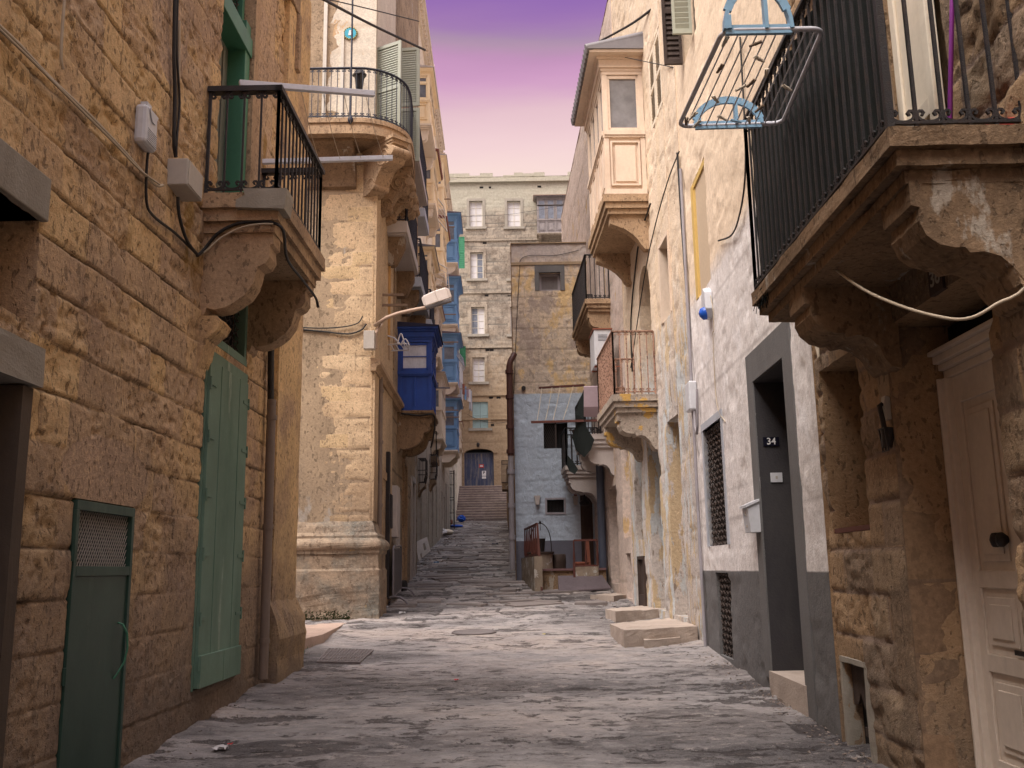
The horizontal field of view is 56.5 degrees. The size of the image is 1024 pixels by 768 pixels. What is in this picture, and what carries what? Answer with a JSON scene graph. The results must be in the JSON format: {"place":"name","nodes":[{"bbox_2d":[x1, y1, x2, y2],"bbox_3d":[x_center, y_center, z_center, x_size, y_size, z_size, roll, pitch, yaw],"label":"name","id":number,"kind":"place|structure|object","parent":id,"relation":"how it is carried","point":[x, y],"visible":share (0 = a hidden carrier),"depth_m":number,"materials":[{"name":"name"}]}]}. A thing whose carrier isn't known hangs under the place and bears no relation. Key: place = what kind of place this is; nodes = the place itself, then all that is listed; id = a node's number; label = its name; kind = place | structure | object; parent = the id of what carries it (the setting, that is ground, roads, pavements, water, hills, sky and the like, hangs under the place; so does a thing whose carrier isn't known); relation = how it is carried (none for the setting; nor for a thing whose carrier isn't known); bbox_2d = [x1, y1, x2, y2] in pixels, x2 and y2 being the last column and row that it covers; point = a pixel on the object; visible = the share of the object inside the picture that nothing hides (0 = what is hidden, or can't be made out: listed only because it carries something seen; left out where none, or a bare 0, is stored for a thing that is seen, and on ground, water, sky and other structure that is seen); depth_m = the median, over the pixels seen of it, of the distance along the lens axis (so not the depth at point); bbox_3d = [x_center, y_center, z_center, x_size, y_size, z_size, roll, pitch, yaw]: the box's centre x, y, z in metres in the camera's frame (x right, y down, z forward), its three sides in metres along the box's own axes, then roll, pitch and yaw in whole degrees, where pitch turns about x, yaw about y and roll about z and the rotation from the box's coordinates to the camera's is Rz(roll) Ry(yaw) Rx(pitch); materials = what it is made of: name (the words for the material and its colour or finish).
{"place":"outdoors","nodes":[
{"label":"outdoors","id":0,"kind":"place"},
{"bbox_2d":[123,521,888,767],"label":"road","id":1,"kind":"structure","parent":0,"point":[707,721],"depth_m":8.62,"materials":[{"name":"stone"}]},
{"bbox_2d":[304,623,344,649],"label":"pavement slab","id":2,"kind":"structure","parent":1,"relation":"on","point":[317,634],"depth_m":13.94,"materials":[{"name":"stone"}]},
{"bbox_2d":[304,610,349,619],"bbox_3d":[-3.393,4.031,16.634,1.136,0.175,0.156,-1,-11,0],"label":"moss","id":3,"kind":"object","parent":1,"relation":"on","point":[327,613],"visible":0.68,"depth_m":16.66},
{"bbox_2d":[317,648,373,664],"bbox_3d":[-2.127,3.429,12.024,0.642,0.114,1.349,-1,-11,0],"label":"drain cover","id":4,"kind":"object","parent":1,"relation":"on","point":[343,656],"visible":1,"depth_m":11.83,"materials":[{"name":"metal"}]},
{"bbox_2d":[387,545,414,604],"bbox_3d":[-2.334,4.019,20.228,0.440,1.257,2.232,0,-11,-2],"label":"barrier","id":5,"kind":"object","parent":1,"relation":"on","point":[397,587],"visible":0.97,"depth_m":19.97,"materials":[{"name":"metal"}]},
{"bbox_2d":[417,537,430,560],"bbox_3d":[-2.931,5.424,31.311,0.392,0.803,0.673,3,-12,-18],"label":"leaning board","id":6,"kind":"object","parent":1,"relation":"on","point":[420,547],"visible":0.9,"depth_m":31.28,"materials":[{"name":"paint"}]},
{"bbox_2d":[452,629,495,634],"bbox_3d":[-0.570,3.724,14.311,0.673,0.053,0.673,-1,-11,0],"label":"manhole cover","id":7,"kind":"object","parent":1,"relation":"on","point":[473,632],"visible":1,"depth_m":14.23,"materials":[{"name":"metal"}]},
{"bbox_2d":[456,485,506,520],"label":"stairs","id":8,"kind":"structure","parent":1,"relation":"on","point":[482,503],"depth_m":62.81,"materials":[{"name":"stone"}]},
{"bbox_2d":[456,327,461,509],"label":"house","id":9,"kind":"structure","parent":8,"relation":"on","point":[458,473],"depth_m":65.36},
{"bbox_2d":[389,522,606,607],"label":"loose paving","id":10,"kind":"structure","parent":1,"relation":"on","point":[447,576],"depth_m":26.52,"materials":[{"name":"stone"}]},
{"bbox_2d":[536,524,575,590],"bbox_3d":[1.021,4.010,21.779,0.889,1.607,0.262,0,-11,-7],"label":"gate post","id":11,"kind":"object","parent":10,"relation":"on","point":[538,544],"visible":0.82,"depth_m":21.85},
{"bbox_2d":[558,575,610,590],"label":"ramp","id":12,"kind":"structure","parent":10,"relation":"on","point":[581,583],"depth_m":21.63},
{"bbox_2d":[506,459,514,529],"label":"garden wall","id":13,"kind":"structure","parent":1,"relation":"on","point":[508,508],"depth_m":50.81,"materials":[{"name":"stone"}]},
{"bbox_2d":[501,460,507,491],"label":"iron balcony cage","id":14,"kind":"object","parent":13,"relation":"on","point":[505,486],"visible":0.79,"depth_m":47.99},
{"bbox_2d":[505,242,595,579],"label":"blue white house","id":15,"kind":"structure","parent":1,"relation":"on","point":[546,354],"depth_m":25.90,"materials":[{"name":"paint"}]},
{"bbox_2d":[514,250,578,383],"bbox_3d":[0.955,-1.748,26.292,1.890,4.049,0.014,-1,-11,0],"label":"wall wire","id":16,"kind":"object","parent":15,"relation":"attached to","point":[518,292],"depth_m":26.48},
{"bbox_2d":[539,274,559,290],"bbox_3d":[1.051,-2.818,26.709,0.592,0.526,0.070,-1,-11,0],"label":"window","id":17,"kind":"structure","parent":15,"relation":"in","point":[547,282],"depth_m":26.71,"materials":[{"name":"glass"}]},
{"bbox_2d":[544,423,556,447],"bbox_3d":[1.032,1.397,25.758,0.343,0.709,0.050,-1,-11,0],"label":"window mesh","id":18,"kind":"structure","parent":15,"relation":"in","point":[555,441],"depth_m":25.73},
{"bbox_2d":[580,495,593,564],"bbox_3d":[1.982,3.815,25.229,0.320,2.466,0.040,-1,-11,0],"label":"side door","id":19,"kind":"structure","parent":15,"relation":"in","point":[586,512],"depth_m":25.21,"materials":[{"name":"brown wood"}]},
{"bbox_2d":[521,556,606,590],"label":"patio","id":20,"kind":"structure","parent":1,"relation":"on","point":[535,576],"depth_m":21.93,"materials":[{"name":"stone"}]},
{"bbox_2d":[524,523,537,556],"bbox_3d":[0.463,3.863,23.442,0.060,0.742,3.165,0,-11,-5],"label":"patio railing","id":21,"kind":"object","parent":20,"relation":"on","point":[530,545],"visible":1,"depth_m":23.60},
{"bbox_2d":[527,521,553,568],"bbox_3d":[0.709,3.990,23.672,0.680,1.173,0.680,-1,-11,0],"label":"well head","id":22,"kind":"object","parent":20,"relation":"on","point":[547,560],"visible":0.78,"depth_m":23.38},
{"bbox_2d":[573,539,598,566],"bbox_3d":[1.706,3.905,22.055,0.604,0.623,0.052,-1,-11,0],"label":"patio railing","id":23,"kind":"object","parent":20,"relation":"on","point":[597,557],"visible":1,"depth_m":22.03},
{"bbox_2d":[586,541,590,564],"bbox_3d":[1.819,4.041,22.843,0.115,0.616,0.050,-1,-11,0],"label":"leaning plank","id":24,"kind":"object","parent":20,"relation":"on","point":[588,551],"visible":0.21,"depth_m":22.82,"materials":[{"name":"wood"}]},
{"bbox_2d":[590,593,625,600],"bbox_3d":[2.037,4.594,20.325,0.772,0.235,2.383,-1,-11,0],"label":"doorstep slab","id":25,"kind":"structure","parent":1,"relation":"on","point":[610,596],"depth_m":19.58,"materials":[{"name":"stone"}]},
{"bbox_2d":[605,606,663,622],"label":"step block","id":26,"kind":"structure","parent":1,"relation":"on","point":[629,614],"depth_m":15.78,"materials":[{"name":"stone"}]},
{"bbox_2d":[610,618,697,647],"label":"step block","id":27,"kind":"structure","parent":1,"relation":"on","point":[629,634],"depth_m":12.76,"materials":[{"name":"stone"}]},
{"bbox_2d":[643,637,679,647],"bbox_3d":[1.962,3.473,12.641,0.847,0.224,0.333,7,-13,-34],"label":"loose stone","id":28,"kind":"object","parent":1,"relation":"on","point":[649,643],"visible":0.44,"depth_m":12.47,"materials":[{"name":"stone"}]},
{"bbox_2d":[425,0,606,176],"label":"sky","id":29,"kind":"structure","parent":0,"point":[507,72],"materials":[{"name":"purple"}]},
{"bbox_2d":[534,538,545,551],"bbox_3d":[0.679,3.992,23.620,0.320,0.320,0.320,-1,-11,0],"label":"bucket","id":30,"kind":"object","parent":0,"point":[542,544],"visible":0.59,"depth_m":23.51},
{"bbox_2d":[553,554,565,568],"bbox_3d":[1.171,4.423,23.790,0.360,0.352,0.355,-1,-11,0],"label":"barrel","id":31,"kind":"object","parent":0,"point":[559,560],"visible":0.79,"depth_m":23.64,"materials":[{"name":"brown wood"}]},
{"bbox_2d":[743,0,1023,767],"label":"brown stone house","id":32,"kind":"structure","parent":0,"point":[855,180],"depth_m":5.59,"materials":[{"name":"stone"}]},
{"bbox_2d":[679,0,823,129],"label":"clothes airer","id":33,"kind":"object","parent":32,"relation":"attached to","point":[765,28],"visible":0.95,"depth_m":5.41,"materials":[{"name":"grey metal"}]},
{"bbox_2d":[877,396,893,452],"bbox_3d":[2.343,0.246,5.957,0.088,0.354,0.120,-1,-11,0],"label":"old wall lamp","id":34,"kind":"object","parent":32,"relation":"attached to","point":[886,435],"visible":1,"depth_m":5.96,"materials":[{"name":"black metal"}]},
{"bbox_2d":[884,15,896,118],"bbox_3d":[2.211,-1.660,5.563,0.036,1.401,0.462,-5,-12,21],"label":"broom handle","id":35,"kind":"object","parent":32,"relation":"on","point":[891,77],"visible":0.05,"depth_m":5.62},
{"bbox_2d":[798,270,1023,335],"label":"drooping cable","id":36,"kind":"object","parent":32,"relation":"hanging from","point":[1018,293],"visible":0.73,"depth_m":4.37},
{"bbox_2d":[887,0,945,119],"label":"balcony door","id":37,"kind":"structure","parent":32,"relation":"in","point":[917,10],"depth_m":5.36,"materials":[{"name":"wood"}]},
{"bbox_2d":[927,272,947,296],"bbox_3d":[2.346,-0.586,5.262,0.035,0.170,0.170,-1,-11,0],"label":"number plaque","id":38,"kind":"object","parent":32,"relation":"attached to","point":[937,285],"visible":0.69,"depth_m":5.25,"materials":[{"name":"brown wood"}]},
{"bbox_2d":[947,0,953,118],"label":"purple stick","id":39,"kind":"object","parent":32,"relation":"on","point":[951,58],"visible":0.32,"depth_m":4.90,"materials":[{"name":"paint"}]},
{"bbox_2d":[952,360,1023,767],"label":"white door","id":40,"kind":"structure","parent":32,"relation":"in","point":[993,540],"depth_m":5.41,"materials":[{"name":"paint"}]},
{"bbox_3d":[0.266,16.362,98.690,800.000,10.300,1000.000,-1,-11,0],"label":"ground","id":41,"kind":"structure","parent":0,"visible":0},
{"bbox_2d":[0,0,324,767],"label":"stone house","id":42,"kind":"structure","parent":41,"relation":"on","point":[150,388],"depth_m":6.94,"materials":[{"name":"stone"}]},
{"bbox_2d":[59,0,65,69],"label":"wall cable","id":43,"kind":"object","parent":42,"relation":"attached to","point":[62,35],"depth_m":5.70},
{"bbox_2d":[0,28,160,184],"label":"wall cable","id":44,"kind":"object","parent":42,"relation":"attached to","point":[68,97],"depth_m":5.79,"materials":[{"name":"rubber"}]},
{"bbox_2d":[0,24,163,186],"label":"wall cable","id":45,"kind":"object","parent":42,"relation":"attached to","point":[13,38],"depth_m":5.88,"materials":[{"name":"rubber"}]},
{"bbox_2d":[55,500,134,767],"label":"green metal door","id":46,"kind":"structure","parent":42,"relation":"in","point":[96,644],"depth_m":6.07,"materials":[{"name":"paint"}]},
{"bbox_2d":[134,101,158,152],"bbox_3d":[-2.658,-1.881,6.941,0.105,0.350,0.220,-1,-11,0],"label":"junction box","id":47,"kind":"object","parent":42,"relation":"attached to","point":[145,132],"visible":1,"depth_m":6.86,"materials":[{"name":"white plastic"}]},
{"bbox_2d":[144,152,192,251],"bbox_3d":[-2.657,-1.407,7.486,0.022,0.495,1.125,-1,-11,0],"label":"wall cable","id":48,"kind":"object","parent":42,"relation":"attached to","point":[149,210],"depth_m":6.97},
{"bbox_2d":[172,0,176,157],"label":"wall cable","id":49,"kind":"object","parent":42,"relation":"attached to","point":[174,74],"depth_m":7.53,"materials":[{"name":"rubber"}]},
{"bbox_2d":[175,0,180,156],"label":"wall cable","id":50,"kind":"object","parent":42,"relation":"attached to","point":[179,105],"depth_m":7.57,"materials":[{"name":"rubber"}]},
{"bbox_2d":[176,20,180,128],"bbox_3d":[-2.683,-2.390,7.652,0.025,1.104,0.106,-1,-11,0],"label":"wall conduit","id":51,"kind":"object","parent":42,"relation":"attached to","point":[179,29],"depth_m":7.69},
{"bbox_2d":[167,158,202,201],"bbox_3d":[-2.614,-1.629,7.630,0.176,0.220,0.361,-1,-11,0],"label":"utility box","id":52,"kind":"object","parent":42,"relation":"attached to","point":[184,180],"visible":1,"depth_m":7.49,"materials":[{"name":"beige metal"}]},
{"bbox_2d":[176,197,199,256],"bbox_3d":[-2.623,-1.269,7.721,0.028,0.323,0.535,-1,-11,0],"label":"wall cable","id":53,"kind":"object","parent":42,"relation":"attached to","point":[195,252],"depth_m":7.58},
{"bbox_2d":[214,39,227,192],"bbox_3d":[-2.910,-2.486,9.305,0.068,2.000,0.540,-1,-11,0],"label":"balcony door","id":54,"kind":"structure","parent":42,"relation":"in","point":[223,61],"depth_m":9.49,"materials":[{"name":"wood"}]},
{"bbox_2d":[201,223,272,255],"bbox_3d":[-2.385,-1.239,8.224,0.642,0.310,0.016,-1,-11,0],"label":"balcony cable","id":55,"kind":"object","parent":42,"relation":"attached to","point":[214,243],"visible":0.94,"depth_m":8.23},
{"bbox_2d":[196,220,318,307],"bbox_3d":[-2.319,-1.087,8.929,0.712,0.413,1.910,-1,-11,0],"label":"balcony cable","id":56,"kind":"object","parent":42,"relation":"attached to","point":[210,241],"visible":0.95,"depth_m":8.27,"materials":[{"name":"rubber"}]},
{"bbox_2d":[239,80,392,164],"bbox_3d":[-1.926,-2.652,9.700,1.432,0.318,1.654,1,-11,-8],"label":"clothes line","id":57,"kind":"object","parent":42,"relation":"attached to","point":[301,88],"visible":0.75,"depth_m":9.34,"materials":[{"name":"white metal"}]},
{"bbox_2d":[296,0,442,620],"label":"corner house","id":58,"kind":"structure","parent":41,"relation":"on","point":[357,399],"depth_m":18.27,"materials":[{"name":"stone"}]},
{"bbox_2d":[303,316,362,328],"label":"corner cable","id":59,"kind":"object","parent":58,"relation":"attached to","point":[333,327],"visible":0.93,"depth_m":17.89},
{"bbox_2d":[303,323,366,334],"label":"corner cable","id":60,"kind":"object","parent":58,"relation":"attached to","point":[336,332],"visible":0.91,"depth_m":17.89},
{"bbox_2d":[343,27,357,39],"bbox_3d":[-3.232,-7.015,19.077,0.296,0.296,0.040,-1,-11,0],"label":"wall plaque","id":61,"kind":"object","parent":58,"relation":"attached to","point":[347,33],"depth_m":19.07,"materials":[{"name":"teal ceramic"}]},
{"bbox_2d":[352,69,366,88],"bbox_3d":[-2.998,-5.925,18.635,0.254,0.480,0.400,4,-12,-24],"label":"wall lantern","id":62,"kind":"object","parent":58,"relation":"attached to","point":[359,79],"depth_m":18.51,"materials":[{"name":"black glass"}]},
{"bbox_2d":[322,0,425,50],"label":"overhead cable","id":63,"kind":"object","parent":58,"relation":"attached to","point":[366,22],"visible":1,"depth_m":15.34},
{"bbox_2d":[330,0,418,21],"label":"overhead wire","id":64,"kind":"object","parent":58,"relation":"attached to","point":[372,9],"visible":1,"depth_m":15.83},
{"bbox_2d":[385,452,390,596],"bbox_3d":[-2.515,2.828,19.317,0.074,2.906,0.202,-1,-11,0],"label":"door","id":65,"kind":"structure","parent":58,"relation":"attached to","point":[387,529],"depth_m":19.27,"materials":[{"name":"wood"}]},
{"bbox_2d":[390,494,392,528],"bbox_3d":[-2.552,2.636,19.778,0.128,0.700,0.402,-1,-11,0],"label":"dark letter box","id":66,"kind":"object","parent":58,"relation":"attached to","point":[391,510],"visible":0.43,"depth_m":19.71,"materials":[{"name":"black metal"}]},
{"bbox_2d":[382,293,403,295],"bbox_3d":[-2.577,-1.811,19.384,0.749,0.079,0.048,1,-11,-11],"label":"drying pole","id":67,"kind":"object","parent":58,"relation":"attached to","point":[392,294],"visible":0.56,"depth_m":19.39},
{"bbox_2d":[391,485,399,537],"bbox_3d":[-2.552,2.786,20.769,0.160,1.100,0.600,-1,-11,-1],"label":"pale meter cupboard","id":68,"kind":"object","parent":58,"relation":"attached to","point":[396,511],"visible":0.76,"depth_m":20.54,"materials":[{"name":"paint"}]},
{"bbox_2d":[387,333,409,350],"bbox_3d":[-2.438,-0.866,20.122,0.469,0.336,1.239,8,-14,-38],"label":"clothes airer","id":69,"kind":"object","parent":58,"relation":"attached to","point":[401,343],"visible":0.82,"depth_m":19.86,"materials":[{"name":"white metal"}]},
{"bbox_2d":[373,288,451,348],"bbox_3d":[-1.843,-1.228,17.624,1.498,1.074,0.280,-2,-11,7],"label":"street lamp","id":70,"kind":"object","parent":58,"relation":"attached to","point":[437,298],"visible":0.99,"depth_m":17.54,"materials":[{"name":"metal"}]},
{"bbox_2d":[363,330,375,350],"bbox_3d":[-2.632,-0.803,17.624,0.200,0.344,0.160,-1,-11,0],"label":"lamp control box","id":71,"kind":"object","parent":70,"relation":"attached to","point":[369,343],"visible":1,"depth_m":17.55,"materials":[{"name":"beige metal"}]},
{"bbox_2d":[401,412,435,447],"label":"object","id":72,"kind":"object","parent":58,"relation":"attached to","point":[424,415],"visible":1,"depth_m":22.28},
{"bbox_2d":[417,0,445,561],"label":"house","id":73,"kind":"structure","parent":41,"relation":"on","point":[428,224],"depth_m":34.29,"materials":[{"name":"stone"}]},
{"bbox_2d":[438,198,447,231],"bbox_3d":[-2.913,-6.906,37.819,0.191,1.266,1.741,-4,-11,15],"label":"drying rack","id":74,"kind":"object","parent":73,"relation":"attached to","point":[442,217],"visible":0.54,"depth_m":38.30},
{"bbox_2d":[427,67,450,548],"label":"house","id":75,"kind":"structure","parent":41,"relation":"on","point":[441,239],"depth_m":40.97,"materials":[{"name":"stone"}]},
{"bbox_2d":[440,153,463,538],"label":"house","id":76,"kind":"structure","parent":41,"relation":"on","point":[450,457],"depth_m":47.28,"materials":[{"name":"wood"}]},
{"bbox_2d":[449,237,465,524],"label":"house","id":77,"kind":"structure","parent":41,"relation":"on","point":[461,265],"depth_m":57.70,"materials":[{"name":"stone"}]},
{"bbox_2d":[450,471,454,528],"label":"iron gate","id":78,"kind":"structure","parent":77,"relation":"attached to","point":[453,497],"depth_m":52.70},
{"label":"drying pole","id":79,"kind":"object","parent":77,"relation":"attached to","visible":0},
{"bbox_2d":[459,380,471,410],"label":"washing line","id":80,"kind":"object","parent":79,"relation":"hanging from","point":[467,393],"visible":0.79,"depth_m":55.57,"materials":[{"name":"white fabric"}]},
{"bbox_2d":[561,0,634,604],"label":"shaded house","id":81,"kind":"structure","parent":41,"relation":"on","point":[600,478],"depth_m":22.47,"materials":[{"name":"beige stone"}]},
{"bbox_2d":[531,384,596,422],"bbox_3d":[1.216,0.457,22.929,1.579,1.413,3.255,-1,-11,0],"label":"drying rack","id":82,"kind":"object","parent":81,"relation":"attached to","point":[563,420],"visible":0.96,"depth_m":22.01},
{"bbox_2d":[567,455,577,473],"bbox_3d":[1.439,1.928,22.845,0.336,0.480,0.082,-10,-14,38],"label":"black screen","id":83,"kind":"object","parent":81,"relation":"hanging from","point":[572,467],"visible":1,"depth_m":22.85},
{"bbox_2d":[572,390,593,456],"bbox_3d":[1.568,0.873,21.445,0.567,1.567,0.137,-9,-14,36],"label":"black screen","id":84,"kind":"object","parent":81,"relation":"hanging from","point":[583,439],"visible":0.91,"depth_m":21.41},
{"bbox_2d":[579,495,589,505],"bbox_3d":[1.920,2.885,24.799,0.558,0.580,0.480,-1,-11,0],"label":"hanging lantern","id":85,"kind":"object","parent":81,"relation":"hanging from","point":[584,502],"visible":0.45,"depth_m":24.68,"materials":[{"name":"black metal"}]},
{"bbox_2d":[584,386,597,416],"bbox_3d":[1.816,0.386,21.271,0.448,0.721,0.120,-1,-11,0],"label":"hanging cloth","id":86,"kind":"object","parent":81,"relation":"hanging from","point":[590,401],"visible":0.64,"depth_m":21.23,"materials":[{"name":"fabric"}]},
{"bbox_2d":[589,328,619,371],"bbox_3d":[1.990,-0.703,20.490,0.595,0.821,0.852,-1,-11,0],"label":"air conditioner","id":87,"kind":"object","parent":81,"relation":"attached to","point":[598,337],"visible":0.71,"depth_m":20.15,"materials":[{"name":"white plastic"}]},
{"bbox_2d":[571,0,702,640],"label":"peeling house","id":88,"kind":"structure","parent":41,"relation":"on","point":[624,113],"depth_m":16.59,"materials":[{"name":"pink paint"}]},
{"bbox_2d":[600,8,650,40],"bbox_3d":[2.139,-6.586,17.316,0.058,1.370,3.588,1,-11,-11],"label":"overhead cable","id":89,"kind":"object","parent":88,"relation":"attached to","point":[631,23],"visible":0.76,"depth_m":17.29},
{"bbox_2d":[630,203,650,371],"bbox_3d":[2.325,-1.646,17.239,0.039,2.330,2.806,-1,-11,-1],"label":"wall cable","id":90,"kind":"object","parent":88,"relation":"attached to","point":[633,293],"depth_m":18.23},
{"bbox_2d":[630,151,679,367],"bbox_3d":[2.343,-1.809,15.982,0.042,1.986,5.504,-1,-11,-1],"label":"wall cable","id":91,"kind":"object","parent":88,"relation":"attached to","point":[650,246],"depth_m":16.08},
{"bbox_2d":[657,230,671,324],"bbox_3d":[2.507,-1.683,15.123,0.200,1.310,0.840,-1,-11,-2],"label":"window frame","id":92,"kind":"structure","parent":88,"relation":"in","point":[664,268],"depth_m":15.38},
{"bbox_2d":[661,0,841,740],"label":"white house","id":93,"kind":"structure","parent":41,"relation":"on","point":[767,620],"depth_m":9.98,"materials":[{"name":"paint"}]},
{"bbox_2d":[676,152,684,280],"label":"wall cable","id":94,"kind":"object","parent":93,"relation":"attached to","point":[677,157],"depth_m":13.45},
{"bbox_2d":[685,381,698,434],"bbox_3d":[2.403,0.327,12.642,0.113,0.738,0.479,-1,-11,0],"label":"meter box","id":95,"kind":"object","parent":93,"relation":"attached to","point":[692,397],"visible":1,"depth_m":12.61,"materials":[{"name":"white plastic"}]},
{"bbox_2d":[690,158,703,299],"bbox_3d":[2.490,-1.973,12.241,0.152,1.580,1.002,-1,-11,0],"label":"window frame","id":96,"kind":"structure","parent":93,"relation":"in","point":[692,190],"depth_m":12.57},
{"bbox_2d":[699,288,712,319],"bbox_3d":[2.342,-0.972,11.627,0.162,0.419,0.276,-1,-11,0],"label":"alarm siren","id":97,"kind":"object","parent":93,"relation":"attached to","point":[705,311],"visible":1,"depth_m":11.52,"materials":[{"name":"white plastic"}]},
{"bbox_2d":[710,295,725,421],"bbox_3d":[2.414,-0.310,11.218,0.021,1.608,0.456,-1,-11,0],"label":"siren cable","id":98,"kind":"object","parent":93,"relation":"attached to","point":[713,358],"visible":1,"depth_m":11.39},
{"bbox_2d":[718,37,745,240],"bbox_3d":[2.347,-2.504,10.327,0.030,1.822,1.553,-1,-11,0],"label":"wall wire","id":99,"kind":"object","parent":93,"relation":"attached to","point":[744,146],"depth_m":9.69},
{"bbox_2d":[740,499,760,532],"bbox_3d":[2.362,1.304,9.437,0.153,0.330,0.272,-1,-11,0],"label":"letter box","id":100,"kind":"object","parent":93,"relation":"attached to","point":[751,515],"visible":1,"depth_m":9.33,"materials":[{"name":"white plastic"}]},
{"bbox_2d":[763,437,778,445],"bbox_3d":[2.554,0.567,9.399,0.156,0.089,0.014,-1,-11,1],"label":"number plate","id":101,"kind":"object","parent":93,"relation":"attached to","point":[770,441],"visible":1,"depth_m":9.39,"materials":[{"name":"black ceramic"}]},
{"bbox_2d":[770,473,782,481],"bbox_3d":[2.588,0.914,9.331,0.115,0.093,0.017,-1,-11,0],"label":"doorbell","id":102,"kind":"object","parent":93,"relation":"attached to","point":[775,477],"visible":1,"depth_m":9.33,"materials":[{"name":"white plastic"}]},
{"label":"upper landing path","id":103,"kind":"structure","parent":0,"visible":0},
{"bbox_2d":[449,172,569,485],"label":"tall stone building","id":104,"kind":"structure","parent":103,"relation":"on","point":[485,323],"depth_m":72.75,"materials":[{"name":"stone"}]},
{"bbox_2d":[469,202,482,225],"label":"window","id":105,"kind":"structure","parent":104,"relation":"in","point":[475,208],"depth_m":74.08,"materials":[{"name":"glass"}]},
{"bbox_2d":[470,253,483,277],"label":"window","id":106,"kind":"structure","parent":104,"relation":"in","point":[476,259],"depth_m":73.29,"materials":[{"name":"white glass"}]},
{"bbox_2d":[471,308,484,333],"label":"window","id":107,"kind":"structure","parent":104,"relation":"in","point":[477,314],"depth_m":72.45,"materials":[{"name":"white glass"}]},
{"bbox_2d":[473,358,484,381],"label":"window","id":108,"kind":"structure","parent":104,"relation":"in","point":[478,363],"depth_m":71.73,"materials":[{"name":"glass"}]},
{"bbox_2d":[507,202,520,225],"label":"window","id":109,"kind":"structure","parent":104,"relation":"in","point":[513,219],"depth_m":74.06,"materials":[{"name":"glass"}]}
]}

